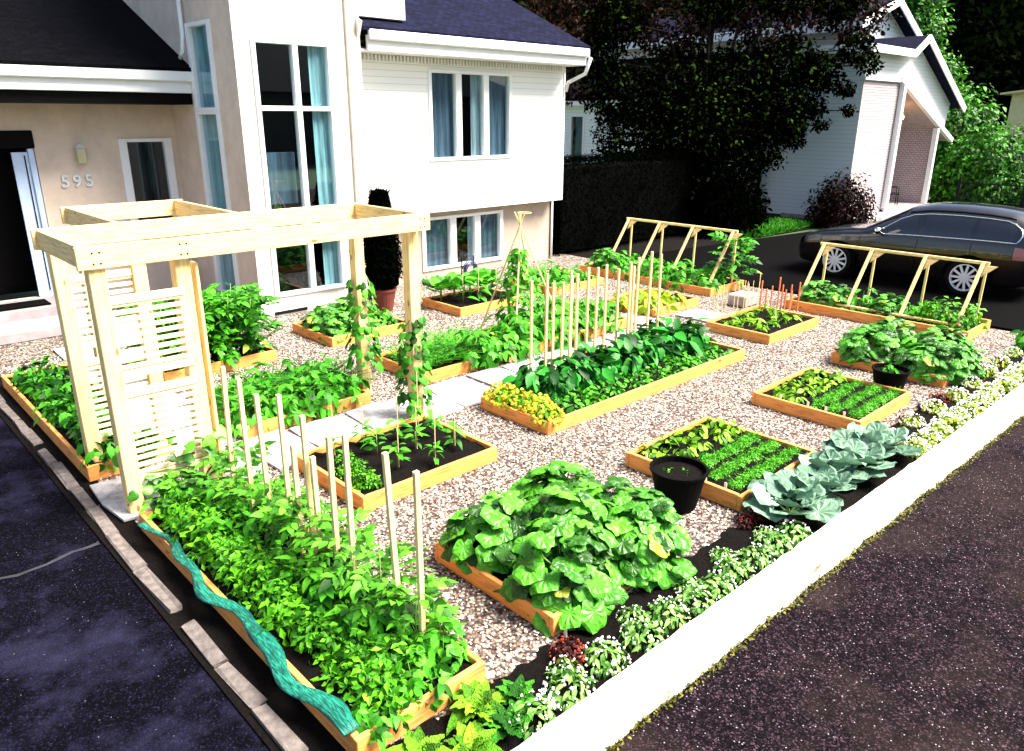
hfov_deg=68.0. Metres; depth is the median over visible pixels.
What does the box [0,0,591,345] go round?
house
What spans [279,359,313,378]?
leafy green
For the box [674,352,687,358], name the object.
leafy plant
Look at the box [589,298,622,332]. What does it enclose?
bean plant
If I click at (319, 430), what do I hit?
flagstone
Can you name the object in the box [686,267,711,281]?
bean plant
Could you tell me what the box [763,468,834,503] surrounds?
cabbage plant
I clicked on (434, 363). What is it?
grassy herb
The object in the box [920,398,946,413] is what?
pale flower plant
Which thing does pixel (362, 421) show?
thin stick
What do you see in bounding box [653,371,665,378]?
leafy plant
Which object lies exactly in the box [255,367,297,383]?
leafy green
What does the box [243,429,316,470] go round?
flagstone
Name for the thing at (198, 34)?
window
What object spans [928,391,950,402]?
red flower plant
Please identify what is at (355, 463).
basil plant
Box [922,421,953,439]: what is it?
pale flower plant
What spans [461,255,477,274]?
hose reel
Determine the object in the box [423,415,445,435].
pepper plant
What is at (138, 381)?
flagstone
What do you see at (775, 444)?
carrot plant
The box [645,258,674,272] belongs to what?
bean plant
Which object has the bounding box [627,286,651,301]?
yellow green bush
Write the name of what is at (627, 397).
raised bed
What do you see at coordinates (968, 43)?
dark forest tree
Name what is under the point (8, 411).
edging stone
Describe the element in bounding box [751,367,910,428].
raised bed
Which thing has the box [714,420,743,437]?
lettuce plant
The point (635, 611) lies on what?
alyssum plant
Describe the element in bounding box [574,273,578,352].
garden stake
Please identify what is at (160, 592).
edging stone
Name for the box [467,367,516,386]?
flagstone
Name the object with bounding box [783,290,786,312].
red stick
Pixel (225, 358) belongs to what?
tomato plant
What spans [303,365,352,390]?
leafy green
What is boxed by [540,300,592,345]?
bean plant
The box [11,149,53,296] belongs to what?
storm door
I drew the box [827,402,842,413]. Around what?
carrot plant
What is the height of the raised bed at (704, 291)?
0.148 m
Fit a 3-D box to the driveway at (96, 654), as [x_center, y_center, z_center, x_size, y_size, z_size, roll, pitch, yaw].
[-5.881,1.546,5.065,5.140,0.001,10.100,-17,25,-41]
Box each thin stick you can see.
[331,406,334,454]
[360,403,363,442]
[396,423,399,466]
[415,403,417,448]
[416,372,418,424]
[433,398,435,457]
[453,394,454,440]
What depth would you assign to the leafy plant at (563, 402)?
8.28 m
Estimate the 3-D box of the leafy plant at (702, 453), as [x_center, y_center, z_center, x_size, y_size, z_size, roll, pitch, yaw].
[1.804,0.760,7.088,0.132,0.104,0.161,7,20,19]
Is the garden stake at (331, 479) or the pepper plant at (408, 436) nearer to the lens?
the garden stake at (331, 479)
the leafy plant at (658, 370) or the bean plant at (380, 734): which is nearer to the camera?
the bean plant at (380, 734)
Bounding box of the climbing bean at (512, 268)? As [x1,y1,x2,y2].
[490,248,544,332]
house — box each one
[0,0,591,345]
[564,0,965,222]
[1000,90,1023,150]
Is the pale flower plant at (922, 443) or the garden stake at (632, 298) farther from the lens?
the garden stake at (632, 298)
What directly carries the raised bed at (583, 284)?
on the gravel ground at (16, 354)
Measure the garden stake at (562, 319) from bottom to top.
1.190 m
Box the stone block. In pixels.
[728,290,757,307]
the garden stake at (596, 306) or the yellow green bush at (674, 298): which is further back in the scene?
the yellow green bush at (674, 298)
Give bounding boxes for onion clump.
[208,374,274,408]
[214,375,292,414]
[215,367,295,400]
[229,374,300,408]
[231,365,310,394]
[243,359,335,387]
[243,367,331,401]
[264,354,354,385]
[265,365,350,395]
[271,361,370,391]
[290,352,368,380]
[306,357,386,385]
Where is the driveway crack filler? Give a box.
[0,542,99,578]
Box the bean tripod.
[480,211,558,329]
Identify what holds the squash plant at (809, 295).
on the raised bed at (867, 318)
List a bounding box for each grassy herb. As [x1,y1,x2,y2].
[380,341,432,359]
[382,338,436,349]
[386,345,441,359]
[388,337,456,361]
[393,332,451,349]
[394,349,452,365]
[405,335,466,357]
[421,325,464,346]
[422,326,469,343]
[422,347,461,367]
[425,325,479,341]
[429,329,487,349]
[429,331,478,353]
[429,339,474,363]
[430,336,486,359]
[441,320,489,341]
[444,333,503,353]
[451,329,511,349]
[454,323,504,341]
[470,329,519,347]
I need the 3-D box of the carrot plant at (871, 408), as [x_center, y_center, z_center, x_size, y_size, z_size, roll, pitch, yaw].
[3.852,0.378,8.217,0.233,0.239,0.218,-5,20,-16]
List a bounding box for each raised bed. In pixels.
[1,363,173,481]
[139,333,276,381]
[139,483,485,750]
[209,386,370,438]
[292,310,404,347]
[297,414,496,509]
[374,335,515,383]
[422,287,521,316]
[434,530,630,636]
[478,314,629,353]
[481,341,744,434]
[511,269,602,294]
[580,261,743,296]
[607,288,698,317]
[625,416,816,511]
[705,305,819,343]
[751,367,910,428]
[785,291,990,339]
[831,340,954,387]
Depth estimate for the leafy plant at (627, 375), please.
9.20 m
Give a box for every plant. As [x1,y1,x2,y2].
[10,370,47,389]
[13,360,43,379]
[15,375,55,395]
[23,381,63,403]
[32,386,71,409]
[32,393,75,426]
[36,355,68,379]
[43,363,69,383]
[45,398,76,427]
[48,368,70,384]
[49,378,72,393]
[59,382,98,404]
[59,413,80,433]
[65,420,101,443]
[69,429,114,455]
[71,394,107,417]
[80,433,116,471]
[96,413,110,430]
[112,301,169,346]
[115,302,179,357]
[119,305,174,332]
[129,307,182,363]
[133,428,158,447]
[139,468,212,529]
[142,468,222,521]
[154,297,224,356]
[158,491,223,534]
[159,298,220,361]
[164,503,258,563]
[166,291,234,340]
[166,495,248,552]
[172,289,237,350]
[187,516,243,566]
[193,439,277,508]
[194,530,268,587]
[197,306,243,370]
[201,288,267,364]
[203,291,264,348]
[205,282,265,339]
[209,466,293,523]
[210,537,285,602]
[213,290,246,342]
[216,289,284,353]
[219,296,272,343]
[226,539,303,606]
[228,478,304,544]
[240,568,332,638]
[242,552,310,626]
[245,471,338,555]
[256,487,349,571]
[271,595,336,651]
[275,507,378,604]
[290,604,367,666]
[300,303,342,331]
[304,519,406,614]
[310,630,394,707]
[312,310,352,342]
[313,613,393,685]
[320,434,341,452]
[323,541,433,652]
[331,297,371,325]
[334,450,365,478]
[339,678,405,750]
[342,467,383,491]
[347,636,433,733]
[348,306,386,328]
[349,419,376,445]
[360,427,387,454]
[367,573,461,670]
[369,650,452,711]
[384,440,410,468]
[384,726,451,750]
[385,418,411,436]
[392,616,456,663]
[399,423,428,448]
[405,400,425,420]
[419,620,469,679]
[422,275,460,300]
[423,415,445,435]
[425,441,444,464]
[439,491,545,574]
[441,421,465,448]
[442,271,468,296]
[444,276,478,300]
[444,719,502,750]
[446,679,508,735]
[461,270,490,293]
[467,274,491,301]
[473,267,500,288]
[482,700,532,743]
[483,381,518,402]
[485,276,503,296]
[485,312,539,340]
[490,383,528,410]
[493,517,628,636]
[496,674,539,705]
[502,313,554,358]
[502,387,538,408]
[507,309,540,327]
[508,460,612,506]
[509,689,561,740]
[512,390,553,413]
[518,311,572,349]
[518,481,623,576]
[519,267,545,284]
[519,297,574,322]
[522,396,559,419]
[529,403,565,427]
[535,260,556,280]
[538,270,566,290]
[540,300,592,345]
[541,665,598,711]
[545,655,583,684]
[548,636,588,667]
[553,399,569,408]
[554,265,573,271]
[554,268,582,284]
[556,299,594,317]
[556,307,593,333]
[557,391,570,399]
[566,402,583,412]
[567,389,581,395]
[569,264,595,281]
[569,395,581,402]
[571,475,696,592]
[573,298,608,315]
[576,385,596,393]
[578,304,610,333]
[580,390,594,396]
[580,635,630,679]
[581,397,593,407]
[584,253,609,267]
[586,396,601,404]
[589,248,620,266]
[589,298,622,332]
[595,390,609,399]
[596,378,612,385]
[596,385,610,392]
[600,253,628,274]
[608,381,621,388]
[608,387,620,397]
[612,384,625,393]
[615,604,649,632]
[616,378,629,386]
[618,254,638,267]
[618,615,668,654]
[619,372,630,379]
[620,260,644,280]
[626,376,638,382]
[629,253,653,271]
[629,381,642,388]
[630,372,645,379]
[632,258,664,282]
[633,378,648,385]
[638,443,657,457]
[641,362,654,370]
[641,375,654,382]
[643,369,653,375]
[644,595,690,631]
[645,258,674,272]
[649,362,659,367]
[651,366,664,372]
[652,264,682,287]
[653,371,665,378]
[654,434,679,450]
[656,450,668,457]
[659,358,673,363]
[660,365,671,370]
[662,370,675,376]
[663,259,693,276]
[667,355,678,361]
[667,361,681,367]
[668,262,697,291]
[671,575,702,595]
[672,367,685,373]
[672,430,694,444]
[673,358,686,363]
[673,442,698,456]
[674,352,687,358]
[675,584,716,616]
[679,363,694,370]
[680,360,697,366]
[681,355,692,362]
[684,269,721,293]
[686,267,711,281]
[686,424,709,436]
[689,433,713,450]
[691,353,703,358]
[694,357,705,364]
[696,569,737,598]
[698,452,711,458]
[699,452,717,467]
[700,355,713,361]
[701,231,762,289]
[701,267,728,285]
[701,415,722,427]
[704,346,718,354]
[704,352,718,357]
[706,451,720,463]
[708,429,733,443]
[708,466,726,480]
[709,546,737,565]
[711,344,720,350]
[712,450,726,458]
[712,555,755,583]
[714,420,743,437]
[715,467,732,477]
[716,349,729,356]
[716,444,732,456]
[716,458,735,471]
[721,443,734,449]
[722,348,733,353]
[722,460,738,472]
[725,445,741,454]
[727,479,743,490]
[729,455,747,467]
[731,440,746,451]
[733,432,749,446]
[734,474,749,487]
[734,542,775,570]
[735,449,754,463]
[735,513,756,529]
[736,435,754,445]
[736,468,755,481]
[743,473,840,522]
[744,427,762,442]
[745,446,765,461]
[746,462,763,477]
[748,505,769,521]
[749,446,761,456]
[750,526,793,559]
[753,443,770,454]
[753,525,778,541]
[754,463,770,473]
[760,460,775,472]
[761,438,775,451]
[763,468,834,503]
[764,457,782,468]
[765,434,783,448]
[767,453,785,464]
[773,388,788,397]
[775,446,791,462]
[775,518,812,546]
[776,382,797,392]
[778,446,798,457]
[784,388,807,402]
[784,445,803,455]
[787,377,803,386]
[793,464,856,505]
[796,280,836,304]
[796,384,816,396]
[799,449,867,482]
[801,369,820,382]
[802,381,827,393]
[805,367,826,377]
[810,395,824,408]
[810,438,896,479]
[812,397,827,404]
[817,284,858,309]
[818,375,836,387]
[820,393,832,402]
[821,428,897,464]
[825,388,838,400]
[826,392,842,400]
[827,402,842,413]
[829,368,846,382]
[829,401,843,409]
[832,388,843,397]
[834,324,907,366]
[836,383,855,391]
[837,386,849,395]
[839,383,858,390]
[841,401,853,408]
[841,420,922,454]
[843,396,855,405]
[846,393,859,403]
[847,406,863,417]
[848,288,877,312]
[851,392,862,400]
[854,380,865,385]
[854,402,868,411]
[855,390,866,397]
[857,405,871,415]
[860,388,874,396]
[860,402,875,411]
[862,385,877,395]
[863,293,911,318]
[863,399,878,408]
[864,383,877,393]
[868,316,923,346]
[868,394,885,404]
[869,397,881,408]
[870,381,883,391]
[878,389,893,400]
[885,386,900,395]
[886,390,898,398]
[891,336,954,382]
[893,302,925,321]
[897,436,930,458]
[898,411,925,428]
[898,413,913,421]
[901,325,976,354]
[909,428,942,447]
[912,339,991,385]
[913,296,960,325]
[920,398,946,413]
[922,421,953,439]
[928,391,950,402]
[930,412,966,431]
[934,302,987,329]
[940,406,971,424]
[943,386,971,402]
[954,400,985,417]
[960,376,982,388]
[962,393,993,410]
[970,387,1001,404]
[976,382,1004,397]
[981,364,1000,377]
[989,356,1006,365]
[990,354,1012,367]
[991,376,1020,392]
[993,370,1022,387]
[1002,346,1022,357]
[1003,365,1023,382]
[1011,361,1023,375]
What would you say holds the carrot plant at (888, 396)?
on the raised bed at (763, 397)
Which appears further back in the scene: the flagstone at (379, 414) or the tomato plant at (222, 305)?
the tomato plant at (222, 305)
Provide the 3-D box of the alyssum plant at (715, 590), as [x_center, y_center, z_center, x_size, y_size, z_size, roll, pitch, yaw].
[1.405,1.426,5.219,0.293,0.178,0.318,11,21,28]
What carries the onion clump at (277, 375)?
on the raised bed at (364, 399)
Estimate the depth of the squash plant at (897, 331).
10.34 m
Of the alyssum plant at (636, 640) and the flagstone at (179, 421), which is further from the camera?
the flagstone at (179, 421)
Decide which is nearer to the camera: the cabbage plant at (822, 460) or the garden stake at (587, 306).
the cabbage plant at (822, 460)
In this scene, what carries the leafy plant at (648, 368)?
on the raised bed at (627, 397)
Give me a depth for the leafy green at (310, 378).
8.53 m
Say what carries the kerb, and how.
on the road
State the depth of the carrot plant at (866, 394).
8.61 m
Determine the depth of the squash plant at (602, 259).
15.61 m
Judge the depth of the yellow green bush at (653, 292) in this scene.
13.18 m
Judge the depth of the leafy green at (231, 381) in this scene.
8.38 m
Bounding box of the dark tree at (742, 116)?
[573,0,884,213]
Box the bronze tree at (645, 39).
[514,0,901,139]
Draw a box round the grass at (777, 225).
[725,217,813,239]
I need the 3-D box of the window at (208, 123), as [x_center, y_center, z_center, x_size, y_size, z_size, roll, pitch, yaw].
[-4.764,-2.775,12.474,0.144,2.980,0.920,-17,25,-41]
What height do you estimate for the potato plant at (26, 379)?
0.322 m
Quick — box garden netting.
[137,522,358,736]
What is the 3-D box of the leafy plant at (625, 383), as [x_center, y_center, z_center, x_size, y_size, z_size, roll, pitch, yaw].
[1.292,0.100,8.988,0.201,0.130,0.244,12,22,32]
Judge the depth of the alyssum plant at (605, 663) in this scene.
4.48 m
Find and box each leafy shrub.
[922,69,1011,193]
[927,115,1023,207]
[1007,329,1023,352]
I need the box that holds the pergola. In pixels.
[30,199,429,513]
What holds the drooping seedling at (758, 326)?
on the raised bed at (772, 334)
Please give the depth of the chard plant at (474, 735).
3.90 m
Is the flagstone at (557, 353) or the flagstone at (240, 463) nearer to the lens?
the flagstone at (240, 463)
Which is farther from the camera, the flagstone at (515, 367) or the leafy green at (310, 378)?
the flagstone at (515, 367)
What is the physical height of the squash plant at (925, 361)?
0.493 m
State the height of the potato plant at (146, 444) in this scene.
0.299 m
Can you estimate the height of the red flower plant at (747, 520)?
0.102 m
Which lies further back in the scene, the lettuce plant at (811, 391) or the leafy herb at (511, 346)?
the leafy herb at (511, 346)
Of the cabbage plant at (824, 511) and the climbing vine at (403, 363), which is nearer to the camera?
the cabbage plant at (824, 511)
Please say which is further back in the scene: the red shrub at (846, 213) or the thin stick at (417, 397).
the red shrub at (846, 213)
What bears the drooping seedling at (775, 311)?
on the raised bed at (772, 334)
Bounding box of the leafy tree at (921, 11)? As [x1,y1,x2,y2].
[904,0,987,171]
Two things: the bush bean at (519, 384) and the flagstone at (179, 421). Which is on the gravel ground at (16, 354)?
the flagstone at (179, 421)
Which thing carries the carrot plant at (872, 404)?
on the raised bed at (763, 397)
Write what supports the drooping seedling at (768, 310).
on the raised bed at (772, 334)
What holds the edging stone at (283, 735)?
on the edge soil at (300, 720)
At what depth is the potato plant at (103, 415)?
7.43 m
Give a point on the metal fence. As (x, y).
(982, 183)
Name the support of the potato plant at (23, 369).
on the raised bed at (63, 442)
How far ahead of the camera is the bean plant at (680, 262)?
14.96 m
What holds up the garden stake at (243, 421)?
on the raised bed at (302, 670)
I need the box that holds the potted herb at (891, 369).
[882,363,899,373]
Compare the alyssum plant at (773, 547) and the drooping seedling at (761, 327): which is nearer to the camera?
the alyssum plant at (773, 547)
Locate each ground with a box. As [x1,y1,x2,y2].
[0,194,1022,385]
[0,254,1017,750]
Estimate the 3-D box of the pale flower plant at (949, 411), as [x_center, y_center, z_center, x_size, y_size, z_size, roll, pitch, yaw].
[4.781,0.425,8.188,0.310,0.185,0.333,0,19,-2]
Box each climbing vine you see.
[345,250,383,372]
[395,284,432,415]
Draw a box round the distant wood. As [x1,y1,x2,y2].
[31,0,1023,148]
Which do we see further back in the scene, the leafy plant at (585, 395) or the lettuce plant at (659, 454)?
the leafy plant at (585, 395)
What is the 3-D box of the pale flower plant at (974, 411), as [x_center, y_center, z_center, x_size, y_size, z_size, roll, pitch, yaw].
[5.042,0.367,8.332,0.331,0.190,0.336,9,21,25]
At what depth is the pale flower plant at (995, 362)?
9.95 m
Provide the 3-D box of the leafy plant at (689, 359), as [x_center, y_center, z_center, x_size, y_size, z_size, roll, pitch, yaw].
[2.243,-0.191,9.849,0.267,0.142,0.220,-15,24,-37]
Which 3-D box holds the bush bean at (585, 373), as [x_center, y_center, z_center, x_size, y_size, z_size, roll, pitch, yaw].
[0.739,0.002,9.027,0.567,0.441,0.628,-6,20,-19]
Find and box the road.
[606,417,1023,750]
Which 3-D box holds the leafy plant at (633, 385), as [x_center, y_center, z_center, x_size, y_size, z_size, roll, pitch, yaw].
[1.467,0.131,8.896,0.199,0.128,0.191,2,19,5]
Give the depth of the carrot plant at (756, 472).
6.68 m
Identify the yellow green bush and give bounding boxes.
[609,292,634,310]
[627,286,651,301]
[633,295,661,315]
[641,285,663,299]
[650,292,677,310]
[663,288,686,305]
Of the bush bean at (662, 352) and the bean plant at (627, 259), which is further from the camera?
the bean plant at (627, 259)
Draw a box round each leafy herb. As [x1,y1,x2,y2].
[448,330,500,369]
[470,334,513,364]
[472,324,521,362]
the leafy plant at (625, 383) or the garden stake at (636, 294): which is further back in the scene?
the garden stake at (636, 294)
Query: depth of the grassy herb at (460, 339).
10.24 m
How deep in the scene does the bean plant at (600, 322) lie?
11.45 m
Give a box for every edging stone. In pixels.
[0,401,20,423]
[14,420,28,431]
[21,428,42,445]
[37,448,57,466]
[50,461,79,491]
[71,487,96,509]
[86,505,118,535]
[105,532,147,571]
[133,566,181,613]
[181,619,228,667]
[214,661,266,709]
[252,703,308,750]
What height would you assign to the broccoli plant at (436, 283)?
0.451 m
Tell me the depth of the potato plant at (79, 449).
7.08 m
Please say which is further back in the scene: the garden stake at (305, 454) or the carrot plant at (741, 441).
the carrot plant at (741, 441)
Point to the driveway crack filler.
(54, 560)
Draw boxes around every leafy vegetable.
[186,474,222,499]
[195,479,250,527]
[203,508,281,557]
[226,529,295,572]
[260,551,329,602]
[299,567,371,640]
[325,600,405,672]
[357,634,431,713]
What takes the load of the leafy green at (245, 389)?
on the raised bed at (364, 399)
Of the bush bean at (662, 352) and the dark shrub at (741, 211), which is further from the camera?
the dark shrub at (741, 211)
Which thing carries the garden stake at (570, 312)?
on the raised bed at (627, 397)
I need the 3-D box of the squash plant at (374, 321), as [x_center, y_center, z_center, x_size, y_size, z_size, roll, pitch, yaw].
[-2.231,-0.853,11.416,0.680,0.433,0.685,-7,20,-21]
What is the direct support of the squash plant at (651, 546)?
in the raised bed at (486, 582)
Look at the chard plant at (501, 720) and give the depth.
4.00 m
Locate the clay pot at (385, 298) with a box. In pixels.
[372,287,396,311]
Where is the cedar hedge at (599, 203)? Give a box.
[549,149,704,255]
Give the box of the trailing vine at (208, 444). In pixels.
[112,424,252,505]
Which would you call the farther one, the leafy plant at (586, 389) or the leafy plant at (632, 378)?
the leafy plant at (632, 378)
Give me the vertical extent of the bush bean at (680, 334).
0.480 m
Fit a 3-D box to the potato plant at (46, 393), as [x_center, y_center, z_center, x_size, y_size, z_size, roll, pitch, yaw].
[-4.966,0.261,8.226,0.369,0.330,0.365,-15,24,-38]
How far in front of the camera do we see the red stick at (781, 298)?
12.19 m
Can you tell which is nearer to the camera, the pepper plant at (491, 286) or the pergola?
the pergola
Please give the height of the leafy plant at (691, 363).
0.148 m
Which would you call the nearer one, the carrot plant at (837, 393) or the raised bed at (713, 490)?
the raised bed at (713, 490)
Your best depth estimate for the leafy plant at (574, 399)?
8.42 m
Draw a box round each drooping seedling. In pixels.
[720,320,735,325]
[731,311,743,320]
[736,310,754,317]
[739,314,754,325]
[745,318,766,323]
[751,319,766,331]
[756,323,768,330]
[760,302,773,313]
[764,322,779,326]
[766,305,778,316]
[778,314,791,324]
[784,315,802,321]
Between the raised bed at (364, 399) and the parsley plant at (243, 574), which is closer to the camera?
the parsley plant at (243, 574)
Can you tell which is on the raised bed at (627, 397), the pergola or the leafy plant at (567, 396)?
the leafy plant at (567, 396)
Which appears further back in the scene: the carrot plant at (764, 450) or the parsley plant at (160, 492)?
the carrot plant at (764, 450)
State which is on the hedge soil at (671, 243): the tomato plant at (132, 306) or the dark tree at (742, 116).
the dark tree at (742, 116)
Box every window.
[117,138,183,241]
[184,19,219,110]
[195,111,239,291]
[249,37,342,227]
[270,240,346,296]
[421,210,502,271]
[428,69,511,160]
[569,115,584,163]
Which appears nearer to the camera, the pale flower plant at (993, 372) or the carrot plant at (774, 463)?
the carrot plant at (774, 463)
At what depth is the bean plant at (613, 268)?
15.43 m
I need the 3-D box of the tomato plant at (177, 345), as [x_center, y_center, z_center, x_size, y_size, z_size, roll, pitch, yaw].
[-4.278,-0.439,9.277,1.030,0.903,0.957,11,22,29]
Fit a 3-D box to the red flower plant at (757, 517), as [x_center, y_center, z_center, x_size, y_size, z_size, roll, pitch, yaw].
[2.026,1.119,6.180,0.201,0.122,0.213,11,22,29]
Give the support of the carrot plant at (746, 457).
on the raised bed at (713, 490)
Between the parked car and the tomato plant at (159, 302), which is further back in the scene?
the parked car
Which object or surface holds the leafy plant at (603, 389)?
on the raised bed at (627, 397)
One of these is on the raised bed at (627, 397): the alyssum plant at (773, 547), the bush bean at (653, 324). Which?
the bush bean at (653, 324)
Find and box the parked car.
[799,201,1023,296]
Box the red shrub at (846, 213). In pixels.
[801,166,882,228]
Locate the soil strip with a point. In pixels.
(703, 565)
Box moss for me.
[605,415,1023,750]
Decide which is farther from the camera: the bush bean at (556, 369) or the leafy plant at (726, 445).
the bush bean at (556, 369)
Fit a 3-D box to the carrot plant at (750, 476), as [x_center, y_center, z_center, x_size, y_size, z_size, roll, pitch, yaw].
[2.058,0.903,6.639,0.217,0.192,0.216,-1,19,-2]
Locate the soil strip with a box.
[385,347,1023,750]
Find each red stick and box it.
[759,281,762,308]
[769,286,772,307]
[776,277,780,308]
[779,285,783,313]
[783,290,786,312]
[788,285,792,310]
[796,282,800,312]
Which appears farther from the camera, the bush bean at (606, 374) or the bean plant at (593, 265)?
the bean plant at (593, 265)
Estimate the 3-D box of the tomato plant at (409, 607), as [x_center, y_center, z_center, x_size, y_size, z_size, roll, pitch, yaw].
[-0.810,1.291,4.572,0.667,0.598,0.743,-12,22,-32]
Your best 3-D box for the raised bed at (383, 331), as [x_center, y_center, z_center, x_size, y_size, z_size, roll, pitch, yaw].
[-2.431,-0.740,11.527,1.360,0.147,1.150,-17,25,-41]
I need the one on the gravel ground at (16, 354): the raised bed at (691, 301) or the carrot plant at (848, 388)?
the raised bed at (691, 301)
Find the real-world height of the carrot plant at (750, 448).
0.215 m
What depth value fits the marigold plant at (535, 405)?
7.97 m
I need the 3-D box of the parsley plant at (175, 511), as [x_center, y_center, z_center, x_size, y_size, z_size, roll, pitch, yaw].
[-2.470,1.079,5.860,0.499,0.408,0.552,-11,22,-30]
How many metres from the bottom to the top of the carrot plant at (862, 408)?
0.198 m
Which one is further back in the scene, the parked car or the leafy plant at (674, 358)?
the parked car
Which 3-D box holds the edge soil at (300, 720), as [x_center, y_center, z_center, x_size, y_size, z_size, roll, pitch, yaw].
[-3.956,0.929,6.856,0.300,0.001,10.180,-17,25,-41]
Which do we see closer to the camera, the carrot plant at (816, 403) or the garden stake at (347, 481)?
the garden stake at (347, 481)
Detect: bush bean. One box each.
[501,358,543,393]
[512,367,563,399]
[516,357,563,392]
[535,360,571,396]
[547,356,577,383]
[550,357,599,388]
[551,357,593,393]
[556,347,588,372]
[559,340,603,373]
[572,339,608,363]
[579,354,621,386]
[591,345,626,377]
[596,341,622,368]
[600,337,644,375]
[608,328,646,364]
[612,340,655,369]
[617,331,647,353]
[635,325,674,360]
[636,316,671,337]
[636,340,657,364]
[643,329,670,350]
[648,326,691,356]
[650,317,691,335]
[663,326,702,355]
[665,319,705,342]
[673,324,711,350]
[677,317,715,344]
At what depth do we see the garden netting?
4.36 m
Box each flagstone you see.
[53,347,93,359]
[85,355,94,370]
[88,363,133,384]
[90,477,177,521]
[125,379,146,389]
[128,393,186,409]
[168,405,191,430]
[174,423,235,452]
[198,442,270,485]
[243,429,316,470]
[289,413,371,446]
[345,400,410,429]
[387,393,463,417]
[423,376,494,407]
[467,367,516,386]
[502,357,556,372]
[539,346,573,359]
[572,338,612,348]
[605,331,625,340]
[621,313,655,324]
[675,309,726,321]
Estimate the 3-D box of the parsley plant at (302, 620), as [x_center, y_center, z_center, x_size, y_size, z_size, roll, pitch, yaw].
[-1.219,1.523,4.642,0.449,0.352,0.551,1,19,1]
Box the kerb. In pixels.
[511,383,1023,750]
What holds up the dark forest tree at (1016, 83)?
on the ground at (19, 295)
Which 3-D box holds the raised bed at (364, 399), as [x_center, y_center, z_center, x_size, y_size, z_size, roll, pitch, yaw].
[-2.537,0.285,8.520,1.510,0.149,1.130,-17,25,-41]
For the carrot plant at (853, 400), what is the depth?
8.42 m
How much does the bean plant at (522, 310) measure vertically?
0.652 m
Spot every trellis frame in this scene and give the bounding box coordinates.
[612,217,742,282]
[795,242,996,327]
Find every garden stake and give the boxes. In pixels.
[220,366,235,487]
[235,378,256,510]
[253,393,270,512]
[275,394,294,548]
[290,444,305,556]
[299,414,316,552]
[309,455,325,571]
[325,435,339,567]
[341,433,356,579]
[381,451,404,631]
[412,470,425,644]
[529,280,532,372]
[544,273,548,365]
[551,282,554,370]
[559,282,564,365]
[567,270,572,361]
[571,275,573,345]
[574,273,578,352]
[584,267,589,352]
[593,267,599,352]
[602,264,607,347]
[614,268,619,341]
[626,262,632,333]
[629,266,635,333]
[633,257,640,331]
[646,251,653,339]
[655,254,662,334]
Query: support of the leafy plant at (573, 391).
on the raised bed at (627, 397)
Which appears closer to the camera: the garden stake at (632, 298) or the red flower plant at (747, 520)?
the red flower plant at (747, 520)
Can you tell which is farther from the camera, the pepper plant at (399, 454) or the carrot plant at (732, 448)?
the carrot plant at (732, 448)
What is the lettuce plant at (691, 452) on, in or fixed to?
on the raised bed at (713, 490)
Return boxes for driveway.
[0,416,270,750]
[620,231,1023,330]
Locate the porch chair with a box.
[883,186,899,206]
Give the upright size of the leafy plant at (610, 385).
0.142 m
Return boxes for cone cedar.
[363,188,402,289]
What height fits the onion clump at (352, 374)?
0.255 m
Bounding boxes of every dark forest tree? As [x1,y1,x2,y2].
[360,29,367,46]
[512,0,562,19]
[558,0,688,100]
[909,0,1023,113]
[977,1,1023,130]
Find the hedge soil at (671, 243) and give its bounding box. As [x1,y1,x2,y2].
[563,215,832,257]
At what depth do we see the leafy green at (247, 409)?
8.12 m
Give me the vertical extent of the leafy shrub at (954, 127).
5.441 m
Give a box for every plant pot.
[649,455,708,513]
[872,363,910,388]
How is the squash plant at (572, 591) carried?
in the raised bed at (486, 582)
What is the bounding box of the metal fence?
[954,177,1023,207]
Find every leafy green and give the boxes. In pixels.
[206,383,236,409]
[216,373,265,394]
[217,384,255,427]
[229,395,269,438]
[233,383,275,414]
[242,361,280,387]
[243,388,297,419]
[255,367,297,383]
[258,377,295,411]
[271,376,320,426]
[276,370,323,399]
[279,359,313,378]
[283,375,339,422]
[293,363,333,391]
[301,358,336,381]
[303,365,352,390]
[304,375,351,406]
[319,370,369,414]
[370,308,397,324]
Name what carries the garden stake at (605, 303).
on the raised bed at (627, 397)
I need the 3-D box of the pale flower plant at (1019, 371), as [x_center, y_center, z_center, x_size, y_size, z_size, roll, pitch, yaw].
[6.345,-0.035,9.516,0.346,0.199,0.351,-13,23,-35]
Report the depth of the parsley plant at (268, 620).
4.67 m
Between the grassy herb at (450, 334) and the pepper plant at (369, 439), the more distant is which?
the grassy herb at (450, 334)
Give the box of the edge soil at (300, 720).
[0,377,345,750]
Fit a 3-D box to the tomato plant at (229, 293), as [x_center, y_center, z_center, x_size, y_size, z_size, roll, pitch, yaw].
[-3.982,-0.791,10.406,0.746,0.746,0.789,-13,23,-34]
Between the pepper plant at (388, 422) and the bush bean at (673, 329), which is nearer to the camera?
the pepper plant at (388, 422)
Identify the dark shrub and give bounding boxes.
[679,150,766,239]
[711,181,772,225]
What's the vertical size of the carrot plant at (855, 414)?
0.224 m
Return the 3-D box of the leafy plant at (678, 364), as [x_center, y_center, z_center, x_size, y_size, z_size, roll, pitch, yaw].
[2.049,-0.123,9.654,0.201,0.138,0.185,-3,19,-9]
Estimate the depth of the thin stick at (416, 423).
7.13 m
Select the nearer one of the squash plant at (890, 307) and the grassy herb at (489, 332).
the grassy herb at (489, 332)
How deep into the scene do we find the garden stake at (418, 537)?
4.21 m

